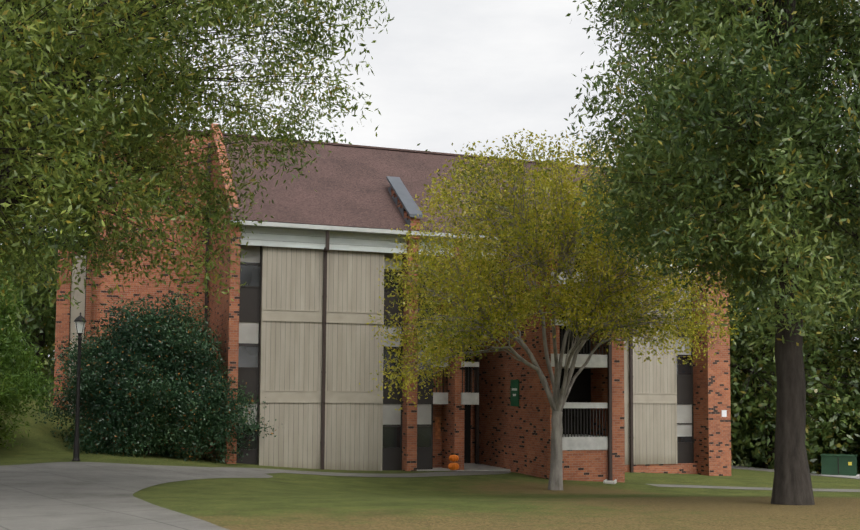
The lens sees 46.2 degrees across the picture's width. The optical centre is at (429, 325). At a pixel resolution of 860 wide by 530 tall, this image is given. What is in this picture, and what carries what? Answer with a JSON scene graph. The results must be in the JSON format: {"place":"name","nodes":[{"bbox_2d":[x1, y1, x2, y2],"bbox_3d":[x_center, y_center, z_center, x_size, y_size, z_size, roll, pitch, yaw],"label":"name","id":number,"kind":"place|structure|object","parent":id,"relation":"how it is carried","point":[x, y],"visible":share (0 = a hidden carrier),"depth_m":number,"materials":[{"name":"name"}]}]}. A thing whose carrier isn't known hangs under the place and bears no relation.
{"place":"outdoors","nodes":[
{"label":"outdoors","id":0,"kind":"place"},
{"bbox_2d":[0,462,272,529],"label":"paved path","id":1,"kind":"structure","parent":0,"point":[71,496],"depth_m":17.50,"materials":[{"name":"concrete"}]},
{"bbox_2d":[195,467,510,476],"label":"walkway","id":2,"kind":"structure","parent":0,"point":[253,471],"depth_m":32.29,"materials":[{"name":"concrete"}]},
{"bbox_2d":[448,453,458,469],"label":"pumpkins","id":3,"kind":"object","parent":2,"relation":"on","point":[453,465],"visible":1,"depth_m":35.21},
{"bbox_2d":[0,359,859,529],"bbox_3d":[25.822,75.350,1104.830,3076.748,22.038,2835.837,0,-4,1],"label":"lawn ground","id":4,"kind":"structure","parent":0,"point":[505,501],"depth_m":17.80,"materials":[{"name":"green plant"}]},
{"bbox_2d":[0,264,64,448],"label":"juniper wood","id":5,"kind":"object","parent":4,"relation":"on","point":[17,386],"visible":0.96,"depth_m":30.04,"materials":[{"name":"green plant"}]},
{"bbox_2d":[14,272,56,368],"bbox_3d":[-23.539,-0.506,56.417,10.839,7.473,9.137,1,-4,-13],"label":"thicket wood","id":6,"kind":"object","parent":4,"relation":"on","point":[53,351],"depth_m":55.19,"materials":[{"name":"green plant"}]},
{"bbox_2d":[4,73,107,364],"bbox_3d":[-22.352,-7.947,55.035,17.134,21.006,15.253,-3,-5,42],"label":"tree","id":7,"kind":"object","parent":4,"relation":"on","point":[52,266],"depth_m":52.78,"materials":[{"name":"green plant"}]},
{"bbox_2d":[53,250,91,413],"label":"wing","id":8,"kind":"structure","parent":4,"relation":"on","point":[65,322],"depth_m":40.18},
{"bbox_2d":[72,312,86,460],"bbox_3d":[-10.088,1.777,28.908,0.350,4.310,0.350,1,-4,-16],"label":"lamp post","id":9,"kind":"object","parent":4,"relation":"on","point":[79,323],"visible":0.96,"depth_m":28.87,"materials":[{"name":"black metal"}]},
{"bbox_2d":[0,92,164,394],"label":"tree","id":10,"kind":"object","parent":4,"relation":"on","point":[37,324],"visible":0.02,"depth_m":43.13,"materials":[{"name":"green plant"}]},
{"bbox_2d":[44,52,256,250],"bbox_3d":[-16.124,-5.652,60.443,16.507,21.604,16.847,0,-4,1],"label":"tree","id":11,"kind":"object","parent":4,"relation":"on","point":[245,126],"depth_m":60.94,"materials":[{"name":"green plant"}]},
{"bbox_2d":[30,290,275,462],"bbox_3d":[-9.136,1.701,33.972,8.502,5.980,6.505,0,-4,1],"label":"bush","id":12,"kind":"object","parent":4,"relation":"on","point":[152,385],"visible":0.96,"depth_m":32.49,"materials":[{"name":"green plant"}]},
{"bbox_2d":[0,0,393,331],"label":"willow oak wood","id":13,"kind":"object","parent":4,"relation":"on","point":[50,52],"visible":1,"depth_m":16.48,"materials":[{"name":"green plant"}]},
{"bbox_2d":[243,87,351,143],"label":"tree","id":14,"kind":"object","parent":4,"relation":"on","point":[329,134],"depth_m":70.18,"materials":[{"name":"green plant"}]},
{"bbox_2d":[88,123,730,481],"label":"building","id":15,"kind":"structure","parent":4,"relation":"on","point":[302,352],"depth_m":35.43,"materials":[{"name":"brick"}]},
{"bbox_2d":[359,126,750,489],"bbox_3d":[4.144,-0.337,29.209,11.998,10.797,12.068,0,-4,1],"label":"zelkova tree","id":16,"kind":"object","parent":4,"relation":"on","point":[467,297],"visible":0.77,"depth_m":27.47,"materials":[{"name":"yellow plant"}]},
{"bbox_2d":[603,479,616,483],"bbox_3d":[5.942,5.171,33.249,0.360,0.110,0.750,-1,-4,16],"label":"splash block","id":17,"kind":"object","parent":4,"relation":"on","point":[606,481],"depth_m":33.02,"materials":[{"name":"concrete"}]},
{"bbox_2d":[572,129,830,409],"bbox_3d":[17.150,-2.884,65.371,17.570,24.286,18.171,0,-4,1],"label":"tree","id":18,"kind":"object","parent":4,"relation":"on","point":[715,179],"depth_m":64.48,"materials":[{"name":"green plant"}]},
{"bbox_2d":[561,0,859,504],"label":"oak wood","id":19,"kind":"object","parent":4,"relation":"on","point":[792,44],"visible":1,"depth_m":15.78,"materials":[{"name":"green plant"}]},
{"bbox_2d":[601,152,859,473],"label":"tree","id":20,"kind":"object","parent":4,"relation":"on","point":[753,376],"visible":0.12,"depth_m":47.86,"materials":[{"name":"green plant"}]},
{"bbox_2d":[730,383,770,464],"bbox_3d":[14.639,5.053,55.454,9.543,6.418,7.930,0,-4,1],"label":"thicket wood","id":21,"kind":"object","parent":4,"relation":"on","point":[747,447],"visible":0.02,"depth_m":53.59,"materials":[{"name":"green plant"}]},
{"bbox_2d":[648,484,859,491],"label":"walk","id":22,"kind":"structure","parent":4,"relation":"on","point":[756,488],"depth_m":33.57,"materials":[{"name":"concrete"}]},
{"bbox_2d":[674,114,859,473],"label":"tree","id":23,"kind":"object","parent":4,"relation":"on","point":[833,359],"visible":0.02,"depth_m":51.97,"materials":[{"name":"green plant"}]},
{"bbox_2d":[739,362,836,473],"bbox_3d":[22.585,6.146,65.373,11.245,8.283,10.699,-1,-4,23],"label":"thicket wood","id":24,"kind":"object","parent":4,"relation":"on","point":[809,466],"depth_m":63.20,"materials":[{"name":"green plant"}]},
{"bbox_2d":[731,382,850,468],"bbox_3d":[20.082,5.508,58.680,10.899,7.313,9.239,0,-4,1],"label":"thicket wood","id":25,"kind":"object","parent":4,"relation":"on","point":[758,464],"visible":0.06,"depth_m":57.87,"materials":[{"name":"green plant"}]},
{"bbox_2d":[746,142,859,473],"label":"tree","id":26,"kind":"object","parent":4,"relation":"on","point":[853,338],"depth_m":65.62,"materials":[{"name":"green plant"}]},
{"bbox_2d":[770,141,859,446],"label":"tree","id":27,"kind":"object","parent":4,"relation":"on","point":[855,373],"visible":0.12,"depth_m":49.49,"materials":[{"name":"green plant"}]},
{"bbox_2d":[813,400,859,473],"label":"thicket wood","id":28,"kind":"object","parent":4,"relation":"on","point":[852,451],"visible":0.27,"depth_m":55.98,"materials":[{"name":"green plant"}]},
{"bbox_2d":[819,454,859,477],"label":"transformer","id":29,"kind":"object","parent":4,"relation":"on","point":[840,465],"visible":0.9,"depth_m":44.14,"materials":[{"name":"metal"}]},
{"bbox_2d":[1,0,859,358],"label":"sky","id":30,"kind":"structure","parent":0,"point":[446,72],"materials":[{"name":"white"}]},
{"bbox_2d":[731,465,859,478],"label":"path","id":31,"kind":"structure","parent":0,"point":[751,468],"depth_m":46.37,"materials":[{"name":"concrete"}]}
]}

